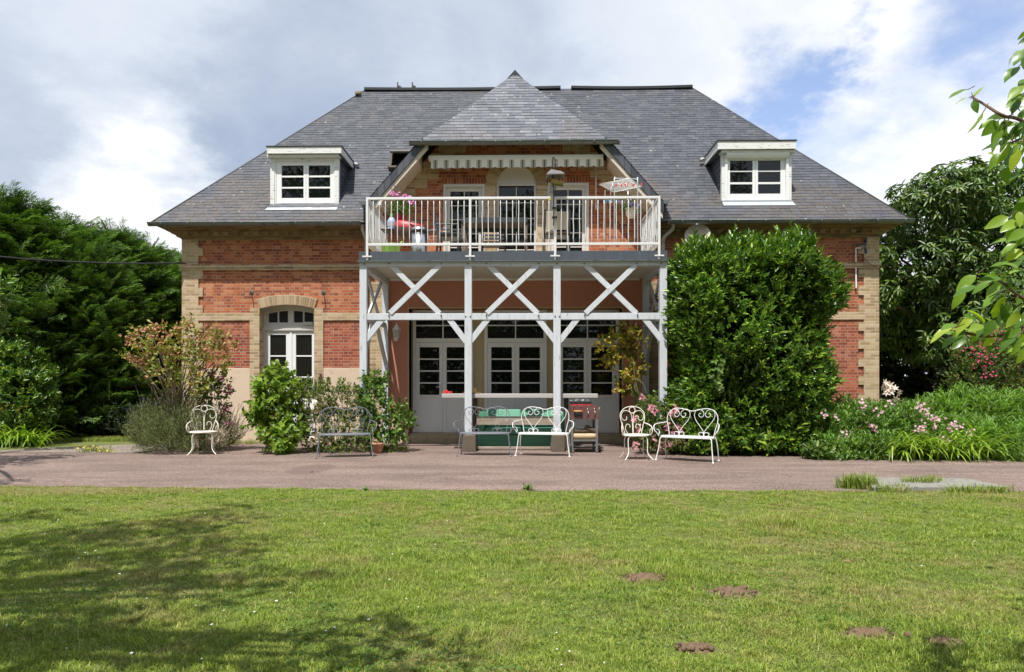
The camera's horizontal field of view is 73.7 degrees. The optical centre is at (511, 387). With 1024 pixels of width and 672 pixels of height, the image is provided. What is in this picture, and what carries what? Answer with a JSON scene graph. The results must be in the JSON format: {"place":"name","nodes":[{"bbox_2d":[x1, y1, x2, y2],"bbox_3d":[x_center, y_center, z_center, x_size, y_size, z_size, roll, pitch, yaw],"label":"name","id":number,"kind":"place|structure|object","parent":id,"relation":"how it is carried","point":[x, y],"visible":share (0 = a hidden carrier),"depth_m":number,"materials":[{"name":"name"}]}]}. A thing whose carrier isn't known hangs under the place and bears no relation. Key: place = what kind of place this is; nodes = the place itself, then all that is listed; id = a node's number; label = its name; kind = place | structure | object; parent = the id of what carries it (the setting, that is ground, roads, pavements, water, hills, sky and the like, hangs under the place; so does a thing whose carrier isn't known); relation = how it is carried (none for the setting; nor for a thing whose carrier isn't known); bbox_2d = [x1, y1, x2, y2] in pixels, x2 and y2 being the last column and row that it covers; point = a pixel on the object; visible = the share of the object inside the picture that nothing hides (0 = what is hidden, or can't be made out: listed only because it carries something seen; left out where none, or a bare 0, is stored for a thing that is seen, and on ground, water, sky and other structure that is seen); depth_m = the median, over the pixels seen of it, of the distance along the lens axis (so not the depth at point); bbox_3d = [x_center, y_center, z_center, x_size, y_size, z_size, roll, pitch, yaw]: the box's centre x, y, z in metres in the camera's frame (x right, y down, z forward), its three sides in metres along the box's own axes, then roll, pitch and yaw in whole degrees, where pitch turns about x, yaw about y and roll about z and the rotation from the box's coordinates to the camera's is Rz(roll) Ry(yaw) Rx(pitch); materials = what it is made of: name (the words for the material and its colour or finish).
{"place":"outdoors","nodes":[
{"label":"outdoors","id":0,"kind":"place"},
{"bbox_2d":[37,434,141,441],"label":"verge grass","id":1,"kind":"structure","parent":0,"point":[109,438],"depth_m":16.44,"materials":[{"name":"green plant"}]},
{"bbox_2d":[0,398,1023,671],"bbox_3d":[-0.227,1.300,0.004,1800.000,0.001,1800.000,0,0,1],"label":"lawn","id":2,"kind":"structure","parent":0,"point":[494,566],"depth_m":4.74,"materials":[{"name":"green plant"}]},
{"bbox_2d":[0,267,24,335],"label":"sapling","id":3,"kind":"object","parent":2,"relation":"on","point":[10,282],"visible":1,"depth_m":13.28,"materials":[{"name":"green plant"}]},
{"bbox_2d":[0,228,59,430],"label":"conifer","id":4,"kind":"object","parent":2,"relation":"on","point":[19,277],"visible":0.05,"depth_m":17.14,"materials":[{"name":"green plant"}]},
{"bbox_2d":[0,324,63,435],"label":"laurel bush","id":5,"kind":"object","parent":2,"relation":"on","point":[43,407],"visible":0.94,"depth_m":15.45,"materials":[{"name":"green plant"}]},
{"bbox_2d":[0,404,67,447],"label":"day lily","id":6,"kind":"object","parent":2,"relation":"on","point":[21,439],"visible":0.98,"depth_m":14.89,"materials":[{"name":"green plant"}]},
{"bbox_2d":[0,233,117,429],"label":"conifer","id":7,"kind":"object","parent":2,"relation":"on","point":[39,322],"visible":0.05,"depth_m":17.43,"materials":[{"name":"green plant"}]},
{"bbox_2d":[0,180,120,437],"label":"conifer","id":8,"kind":"object","parent":2,"relation":"on","point":[20,218],"visible":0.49,"depth_m":17.01,"materials":[{"name":"green plant"}]},
{"bbox_2d":[3,210,163,433],"bbox_3d":[-12.671,-1.835,19.202,5.254,6.372,5.371,0,0,-18],"label":"conifer","id":9,"kind":"object","parent":2,"relation":"on","point":[90,238],"visible":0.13,"depth_m":18.73,"materials":[{"name":"green plant"}]},
{"bbox_2d":[8,237,163,436],"bbox_3d":[-11.314,-1.368,18.525,3.760,5.423,3.678,0,0,-10],"label":"conifer","id":10,"kind":"object","parent":2,"relation":"on","point":[82,281],"visible":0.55,"depth_m":17.68,"materials":[{"name":"green plant"}]},
{"bbox_2d":[0,444,175,452],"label":"gravel patch","id":11,"kind":"object","parent":2,"relation":"on","point":[123,448],"visible":0.67,"depth_m":14.19,"materials":[{"name":"beige gravel"}]},
{"bbox_2d":[113,312,239,448],"bbox_3d":[-6.694,-0.090,13.837,2.675,2.795,1.724,0,0,1],"label":"faded rose bush","id":12,"kind":"object","parent":11,"relation":"on","point":[191,344],"visible":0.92,"depth_m":13.66,"materials":[{"name":"green plant"}]},
{"bbox_2d":[75,445,114,453],"bbox_3d":[-8.314,1.245,13.721,1.010,0.193,0.606,0,0,16],"label":"weed strip","id":13,"kind":"object","parent":2,"relation":"on","point":[91,449],"visible":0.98,"depth_m":13.65,"materials":[{"name":"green plant"}]},
{"bbox_2d":[38,396,175,437],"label":"hedge","id":14,"kind":"object","parent":2,"relation":"on","point":[104,431],"visible":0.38,"depth_m":17.38,"materials":[{"name":"green plant"}]},
{"bbox_2d":[58,216,181,425],"bbox_3d":[-12.102,-1.904,20.883,5.631,6.544,5.444,0,0,42],"label":"conifer","id":15,"kind":"object","parent":2,"relation":"on","point":[127,237],"visible":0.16,"depth_m":20.62,"materials":[{"name":"green plant"}]},
{"bbox_2d":[115,230,181,414],"bbox_3d":[-11.872,-1.863,22.443,5.254,6.430,5.372,0,0,-21],"label":"conifer","id":16,"kind":"object","parent":2,"relation":"on","point":[161,249],"visible":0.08,"depth_m":21.88,"materials":[{"name":"green plant"}]},
{"bbox_2d":[142,247,181,377],"bbox_3d":[-12.075,-1.867,23.946,5.334,6.468,5.157,0,0,39],"label":"conifer","id":17,"kind":"object","parent":2,"relation":"on","point":[178,254],"visible":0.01,"depth_m":23.44,"materials":[{"name":"green plant"}]},
{"bbox_2d":[188,365,235,449],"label":"purple rose bush","id":18,"kind":"object","parent":2,"relation":"on","point":[219,383],"visible":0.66,"depth_m":13.94,"materials":[{"name":"green plant"}]},
{"bbox_2d":[240,359,313,454],"bbox_3d":[-4.612,0.431,13.486,1.350,2.001,1.157,0,0,1],"label":"lilac bush","id":19,"kind":"object","parent":2,"relation":"on","point":[274,425],"visible":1,"depth_m":13.33,"materials":[{"name":"green plant"}]},
{"bbox_2d":[288,374,377,453],"bbox_3d":[-3.636,0.591,13.788,1.994,1.779,1.415,0,0,1],"label":"white rose bush","id":20,"kind":"object","parent":2,"relation":"on","point":[319,387],"visible":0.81,"depth_m":13.68,"materials":[{"name":"green plant"}]},
{"bbox_2d":[147,70,914,442],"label":"brick house","id":21,"kind":"structure","parent":2,"relation":"on","point":[279,228],"depth_m":16.08,"materials":[{"name":"red brick"}]},
{"bbox_2d":[0,256,185,263],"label":"overhead cable","id":22,"kind":"object","parent":21,"relation":"attached to","point":[88,262],"visible":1,"depth_m":14.59,"materials":[{"name":"black plastic"}]},
{"bbox_2d":[263,306,314,438],"bbox_3d":[-5.295,-0.362,16.373,1.383,3.204,0.124,0,0,1],"label":"french window","id":23,"kind":"structure","parent":21,"relation":"in","point":[288,330],"depth_m":16.36,"materials":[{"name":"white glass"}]},
{"bbox_2d":[392,323,400,340],"bbox_3d":[-2.705,-1.277,15.827,0.182,0.435,0.389,0,0,-29],"label":"wall lantern","id":24,"kind":"object","parent":21,"relation":"attached to","point":[396,329],"depth_m":15.70,"materials":[{"name":"white metal"}]},
{"bbox_2d":[386,185,414,220],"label":"hanging petunias","id":25,"kind":"object","parent":21,"relation":"hanging from","point":[400,211],"visible":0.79,"depth_m":15.13,"materials":[{"name":"pink plant"}]},
{"bbox_2d":[413,310,472,432],"bbox_3d":[-1.645,-0.383,16.250,1.441,2.916,0.121,0,0,1],"label":"french door","id":26,"kind":"structure","parent":21,"relation":"in","point":[438,351],"depth_m":16.27,"materials":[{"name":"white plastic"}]},
{"bbox_2d":[443,184,484,250],"bbox_3d":[-1.125,-3.758,16.081,0.971,2.027,0.142,0,0,1],"label":"balcony door","id":27,"kind":"structure","parent":21,"relation":"in","point":[449,190],"depth_m":16.09,"materials":[{"name":"white glass"}]},
{"bbox_2d":[428,154,602,209],"bbox_3d":[0.089,-4.716,15.776,3.989,1.175,0.450,0,0,1],"label":"awning","id":28,"kind":"object","parent":21,"relation":"attached to","point":[499,161],"visible":1,"depth_m":15.57,"materials":[{"name":"white fabric"}]},
{"bbox_2d":[484,310,546,410],"bbox_3d":[0.085,-0.383,16.248,1.484,2.916,0.065,0,0,1],"label":"french door","id":29,"kind":"structure","parent":21,"relation":"in","point":[509,368],"depth_m":16.25,"materials":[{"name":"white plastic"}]},
{"bbox_2d":[497,167,535,250],"bbox_3d":[0.105,-3.965,16.071,0.928,2.440,0.100,0,0,1],"label":"balcony door","id":30,"kind":"structure","parent":21,"relation":"in","point":[516,181],"depth_m":16.07,"materials":[{"name":"white glass"}]},
{"bbox_2d":[547,183,588,250],"bbox_3d":[1.315,-3.767,16.038,0.966,2.044,0.142,0,0,1],"label":"balcony door","id":31,"kind":"structure","parent":21,"relation":"in","point":[568,189],"depth_m":16.06,"materials":[{"name":"white glass"}]},
{"bbox_2d":[561,310,618,432],"bbox_3d":[1.793,-0.383,16.219,1.495,2.916,0.065,0,0,1],"label":"french door","id":32,"kind":"structure","parent":21,"relation":"in","point":[579,372],"depth_m":16.22,"materials":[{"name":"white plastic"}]},
{"bbox_2d":[618,182,642,218],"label":"hanging pansies","id":33,"kind":"object","parent":21,"relation":"hanging from","point":[631,211],"visible":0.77,"depth_m":14.87,"materials":[{"name":"white plant"}]},
{"bbox_2d":[684,223,709,240],"bbox_3d":[4.155,-3.448,15.520,0.488,0.582,0.687,0,0,-26],"label":"satellite dish","id":34,"kind":"object","parent":21,"relation":"attached to","point":[702,229],"visible":0.41,"depth_m":15.56,"materials":[{"name":"metal"}]},
{"bbox_2d":[855,237,874,287],"bbox_3d":[8.152,-2.869,15.696,0.460,1.139,0.208,0,0,14],"label":"insulator bracket","id":35,"kind":"object","parent":21,"relation":"attached to","point":[865,244],"visible":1,"depth_m":15.77,"materials":[{"name":"metal"}]},
{"bbox_2d":[621,571,673,582],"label":"bare earth","id":36,"kind":"structure","parent":2,"relation":"on","point":[635,576],"depth_m":4.60,"materials":[{"name":"soil"}]},
{"bbox_2d":[675,641,716,653],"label":"bare earth","id":37,"kind":"structure","parent":2,"relation":"on","point":[693,647],"depth_m":3.35,"materials":[{"name":"soil"}]},
{"bbox_2d":[691,584,766,598],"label":"bare earth","id":38,"kind":"structure","parent":2,"relation":"on","point":[728,590],"depth_m":4.28,"materials":[{"name":"soil"}]},
{"bbox_2d":[649,218,854,456],"bbox_3d":[4.776,-0.991,14.035,3.946,4.676,3.466,0,0,1],"label":"laurel hedge","id":39,"kind":"object","parent":2,"relation":"on","point":[757,291],"visible":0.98,"depth_m":12.98,"materials":[{"name":"green plant"}]},
{"bbox_2d":[708,338,777,420],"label":"ivy sprig","id":40,"kind":"object","parent":39,"relation":"attached to","point":[719,368],"visible":1,"depth_m":12.71,"materials":[{"name":"green plant"}]},
{"bbox_2d":[837,626,910,640],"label":"bare earth","id":41,"kind":"structure","parent":2,"relation":"on","point":[865,630],"depth_m":3.56,"materials":[{"name":"soil"}]},
{"bbox_2d":[802,392,953,460],"bbox_3d":[7.030,0.761,13.465,3.258,1.330,3.187,0,0,1],"label":"flower bed foliage","id":42,"kind":"object","parent":2,"relation":"on","point":[869,417],"visible":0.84,"depth_m":12.81,"materials":[{"name":"green plant"}]},
{"bbox_2d":[880,379,902,403],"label":"lilies","id":43,"kind":"object","parent":2,"relation":"on","point":[888,390],"visible":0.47,"depth_m":14.60,"materials":[{"name":"white plant"}]},
{"bbox_2d":[851,425,1020,463],"bbox_3d":[7.775,1.039,12.313,3.368,0.809,1.919,0,0,1],"label":"day lily","id":44,"kind":"object","parent":2,"relation":"on","point":[970,449],"visible":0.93,"depth_m":12.15,"materials":[{"name":"green plant"}]},
{"bbox_2d":[923,635,963,648],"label":"bare earth","id":45,"kind":"structure","parent":2,"relation":"on","point":[942,639],"depth_m":3.43,"materials":[{"name":"soil"}]},
{"bbox_2d":[914,401,974,447],"bbox_3d":[7.871,0.777,12.443,1.146,1.052,0.353,0,0,1],"label":"phlox","id":46,"kind":"object","parent":2,"relation":"on","point":[932,419],"visible":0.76,"depth_m":12.40,"materials":[{"name":"pink plant"}]},
{"bbox_2d":[879,294,1023,405],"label":"dark shrubbery","id":47,"kind":"object","parent":2,"relation":"on","point":[913,382],"visible":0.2,"depth_m":25.69,"materials":[{"name":"green plant"}]},
{"bbox_2d":[879,155,1023,413],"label":"chestnut tree","id":48,"kind":"object","parent":2,"relation":"on","point":[969,206],"visible":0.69,"depth_m":22.48,"materials":[{"name":"green plant"}]},
{"bbox_2d":[886,381,1023,461],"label":"willow leaved clump","id":49,"kind":"object","parent":2,"relation":"on","point":[987,408],"visible":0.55,"depth_m":13.22,"materials":[{"name":"green plant"}]},
{"bbox_2d":[930,31,1023,362],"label":"pear tree","id":50,"kind":"object","parent":2,"relation":"on","point":[1009,156],"visible":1,"depth_m":2.30,"materials":[{"name":"green plant"}]},
{"bbox_2d":[943,481,1019,493],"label":"grass tuft","id":51,"kind":"object","parent":2,"relation":"on","point":[987,490],"visible":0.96,"depth_m":8.41,"materials":[{"name":"green plant"}]},
{"bbox_2d":[941,318,1023,414],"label":"rambling rose","id":52,"kind":"object","parent":2,"relation":"on","point":[997,373],"visible":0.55,"depth_m":18.66,"materials":[{"name":"green plant"}]},
{"bbox_2d":[0,442,1023,491],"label":"path","id":53,"kind":"structure","parent":0,"point":[431,466],"depth_m":10.77,"materials":[{"name":"beige gravel"}]},
{"bbox_2d":[118,383,250,453],"bbox_3d":[-6.654,0.656,13.698,2.620,1.563,1.911,0,0,1],"label":"lavender","id":54,"kind":"object","parent":53,"relation":"on","point":[162,431],"visible":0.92,"depth_m":13.55,"materials":[{"name":"green plant"}]},
{"bbox_2d":[186,405,218,455],"bbox_3d":[-5.971,0.819,13.191,0.574,0.952,0.517,0,0,-19],"label":"garden chair","id":55,"kind":"object","parent":53,"relation":"on","point":[198,432],"visible":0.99,"depth_m":13.27,"materials":[{"name":"beige metal"}]},
{"bbox_2d":[225,438,262,444],"bbox_3d":[-6.269,1.220,15.796,0.867,0.156,0.988,0,0,-32],"label":"weed strip","id":56,"kind":"object","parent":53,"relation":"on","point":[251,441],"visible":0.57,"depth_m":15.67,"materials":[{"name":"green plant"}]},
{"bbox_2d":[312,407,376,458],"bbox_3d":[-3.115,0.834,12.743,1.172,0.925,0.505,0,0,-13],"label":"garden bench","id":57,"kind":"object","parent":53,"relation":"on","point":[338,434],"visible":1,"depth_m":12.77,"materials":[{"name":"grey metal"}]},
{"bbox_2d":[372,438,383,453],"bbox_3d":[-2.627,1.127,13.402,0.244,0.339,0.244,0,0,1],"label":"terracotta pot","id":58,"kind":"object","parent":53,"relation":"on","point":[378,447],"visible":0.99,"depth_m":13.33,"materials":[{"name":"orange ceramic"}]},
{"bbox_2d":[358,443,409,451],"bbox_3d":[-2.595,1.220,14.084,1.061,0.156,0.780,0,0,1],"label":"weed strip","id":59,"kind":"object","parent":53,"relation":"on","point":[401,448],"visible":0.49,"depth_m":13.95,"materials":[{"name":"green plant"}]},
{"bbox_2d":[350,367,419,452],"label":"raspberry bush","id":60,"kind":"object","parent":53,"relation":"on","point":[408,419],"visible":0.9,"depth_m":13.69,"materials":[{"name":"green plant"}]},
{"bbox_2d":[453,406,514,456],"bbox_3d":[-0.519,0.834,13.057,1.172,0.925,0.505,0,0,2],"label":"garden bench","id":61,"kind":"object","parent":53,"relation":"on","point":[474,432],"visible":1,"depth_m":13.21,"materials":[{"name":"grey metal"}]},
{"bbox_2d":[355,196,669,451],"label":"timber balcony","id":62,"kind":"structure","parent":53,"relation":"on","point":[647,266],"depth_m":13.81,"materials":[{"name":"white wood"}]},
{"bbox_2d":[381,241,402,251],"bbox_3d":[-2.502,-2.884,14.096,0.509,0.268,0.339,0,0,1],"label":"green tub","id":63,"kind":"object","parent":62,"relation":"on","point":[390,248],"visible":0.33,"depth_m":13.97,"materials":[{"name":"plastic"}]},
{"bbox_2d":[380,220,436,241],"bbox_3d":[-2.195,-3.156,14.668,1.200,0.843,0.556,0,0,1],"label":"red barbecue","id":64,"kind":"object","parent":62,"relation":"on","point":[406,229],"visible":0.63,"depth_m":14.49,"materials":[{"name":"metal"}]},
{"bbox_2d":[387,214,395,229],"bbox_3d":[-2.585,-3.552,14.647,0.183,0.330,0.183,0,0,1],"label":"water bottle","id":65,"kind":"object","parent":64,"relation":"on","point":[389,223],"visible":0.76,"depth_m":14.58,"materials":[{"name":"plastic"}]},
{"bbox_2d":[411,226,426,250],"bbox_3d":[-1.923,-3.038,14.136,0.352,0.585,0.352,0,0,1],"label":"pedal bin","id":66,"kind":"object","parent":62,"relation":"on","point":[418,239],"visible":0.64,"depth_m":13.99,"materials":[{"name":"metal"}]},
{"bbox_2d":[432,212,461,250],"bbox_3d":[-1.377,-3.196,14.476,0.570,0.906,0.560,0,0,1],"label":"balcony chair","id":67,"kind":"object","parent":62,"relation":"on","point":[452,237],"visible":0.78,"depth_m":14.24,"materials":[{"name":"beige wood"}]},
{"bbox_2d":[481,232,505,250],"bbox_3d":[-0.404,-3.196,15.254,0.560,0.906,0.570,0,0,1],"label":"balcony chair","id":68,"kind":"object","parent":62,"relation":"on","point":[496,235],"visible":0.6,"depth_m":15.34,"materials":[{"name":"beige wood"}]},
{"bbox_2d":[461,217,526,250],"bbox_3d":[-0.356,-3.128,14.568,1.362,0.767,0.940,0,0,1],"label":"dining table","id":69,"kind":"object","parent":62,"relation":"on","point":[497,225],"visible":0.73,"depth_m":14.52,"materials":[{"name":"brown wood"}]},
{"bbox_2d":[546,156,564,225],"bbox_3d":[0.862,-3.915,13.612,0.359,1.376,0.290,0,0,1],"label":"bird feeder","id":70,"kind":"object","parent":62,"relation":"hanging from","point":[552,175],"visible":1,"depth_m":13.60,"materials":[{"name":"white metal"}]},
{"bbox_2d":[542,209,570,250],"bbox_3d":[0.923,-3.196,14.241,0.560,0.906,0.570,0,0,-2],"label":"balcony chair","id":71,"kind":"object","parent":62,"relation":"on","point":[548,222],"visible":0.79,"depth_m":14.04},
{"bbox_2d":[599,177,642,250],"bbox_3d":[2.339,-3.600,14.694,0.824,1.695,0.781,0,0,37],"label":"clothes airer","id":72,"kind":"object","parent":62,"relation":"on","point":[614,190],"visible":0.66,"depth_m":14.50,"materials":[{"name":"white metal"}]},
{"bbox_2d":[442,394,597,449],"bbox_3d":[0.161,0.715,14.147,3.199,1.171,0.365,0,0,1],"label":"table","id":73,"kind":"object","parent":53,"relation":"on","point":[482,421],"visible":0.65,"depth_m":14.02,"materials":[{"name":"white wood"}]},
{"bbox_2d":[463,387,481,392],"bbox_3d":[-0.824,0.063,14.177,0.390,0.121,0.390,0,0,1],"label":"straw hat","id":74,"kind":"object","parent":73,"relation":"on","point":[474,389],"visible":0.66,"depth_m":14.09,"materials":[{"name":"beige wicker"}]},
{"bbox_2d":[478,409,563,445],"bbox_3d":[0.216,0.868,14.903,1.928,0.765,0.870,0,0,1],"label":"green sofa","id":75,"kind":"object","parent":53,"relation":"on","point":[502,440],"visible":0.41,"depth_m":14.51,"materials":[{"name":"green fabric"}]},
{"bbox_2d":[522,481,535,490],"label":"weed","id":76,"kind":"object","parent":53,"relation":"on","point":[526,488],"visible":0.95,"depth_m":8.61,"materials":[{"name":"green plant"}]},
{"bbox_2d":[512,407,573,456],"bbox_3d":[0.603,0.834,12.960,1.172,0.925,0.505,0,0,9],"label":"garden bench","id":77,"kind":"object","parent":53,"relation":"on","point":[543,433],"visible":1,"depth_m":12.99,"materials":[{"name":"white metal"}]},
{"bbox_2d":[568,399,600,451],"bbox_3d":[1.460,0.760,13.709,0.663,1.076,0.486,0,0,1],"label":"barbecue trolley","id":78,"kind":"object","parent":53,"relation":"on","point":[584,412],"visible":0.92,"depth_m":13.54,"materials":[{"name":"red metal"}]},
{"bbox_2d":[573,433,595,438],"bbox_3d":[1.442,0.977,13.612,0.462,0.122,0.129,0,0,1],"label":"firewood log","id":79,"kind":"object","parent":78,"relation":"on","point":[584,435],"visible":1,"depth_m":13.56,"materials":[{"name":"beige wood"}]},
{"bbox_2d":[584,425,595,433],"bbox_3d":[1.579,0.840,13.667,0.264,0.176,0.103,0,0,14],"label":"firewood log","id":80,"kind":"object","parent":79,"relation":"on","point":[590,429],"visible":0.93,"depth_m":13.63,"materials":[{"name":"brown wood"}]},
{"bbox_2d":[593,320,651,443],"bbox_3d":[2.399,-0.082,14.606,1.397,2.780,1.510,0,0,1],"label":"climbing rose","id":81,"kind":"object","parent":53,"relation":"on","point":[623,338],"visible":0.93,"depth_m":14.26,"materials":[{"name":"green plant"}]},
{"bbox_2d":[619,406,653,460],"bbox_3d":[2.233,0.819,12.327,0.574,0.952,0.517,0,0,-5],"label":"garden chair","id":82,"kind":"object","parent":53,"relation":"on","point":[633,434],"visible":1,"depth_m":12.45,"materials":[{"name":"beige metal"}]},
{"bbox_2d":[631,393,718,455],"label":"pink rose bush","id":83,"kind":"object","parent":53,"relation":"on","point":[650,411],"visible":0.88,"depth_m":13.14,"materials":[{"name":"green plant"}]},
{"bbox_2d":[653,408,719,463],"bbox_3d":[3.105,0.834,12.033,1.172,0.925,0.505,0,0,33],"label":"garden bench","id":84,"kind":"object","parent":53,"relation":"on","point":[708,437],"visible":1,"depth_m":12.09,"materials":[{"name":"white metal"}]},
{"bbox_2d":[800,440,864,459],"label":"trailing weed","id":85,"kind":"object","parent":53,"relation":"on","point":[809,451],"visible":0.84,"depth_m":12.24,"materials":[{"name":"green plant"}]},
{"bbox_2d":[833,470,883,489],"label":"grass tuft","id":86,"kind":"object","parent":53,"relation":"on","point":[853,482],"visible":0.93,"depth_m":8.73,"materials":[{"name":"green plant"}]},
{"bbox_2d":[867,481,915,492],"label":"grass tuft","id":87,"kind":"object","parent":53,"relation":"on","point":[901,490],"visible":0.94,"depth_m":8.47,"materials":[{"name":"green plant"}]},
{"bbox_2d":[895,473,945,482],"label":"grass tuft","id":88,"kind":"object","parent":53,"relation":"on","point":[931,479],"visible":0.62,"depth_m":8.95,"materials":[{"name":"green plant"}]},
{"bbox_2d":[849,477,1007,491],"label":"stone slab","id":89,"kind":"structure","parent":53,"relation":"on","point":[936,486],"depth_m":8.71,"materials":[{"name":"grey stone"}]},
{"bbox_2d":[0,0,1023,375],"label":"sky","id":90,"kind":"structure","parent":0,"point":[128,109],"materials":[{"name":"white"}]},
{"bbox_3d":[1.435,0.964,13.753,0.423,0.149,0.153,0,0,1],"label":"firewood log","id":91,"kind":"object","parent":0,"visible":0},
{"bbox_2d":[573,429,587,432],"bbox_3d":[1.373,0.872,13.677,0.310,0.094,0.096,0,0,-4],"label":"firewood log","id":92,"kind":"object","parent":91,"relation":"on","point":[580,430],"visible":0.91,"depth_m":13.64,"materials":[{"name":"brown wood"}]}
]}

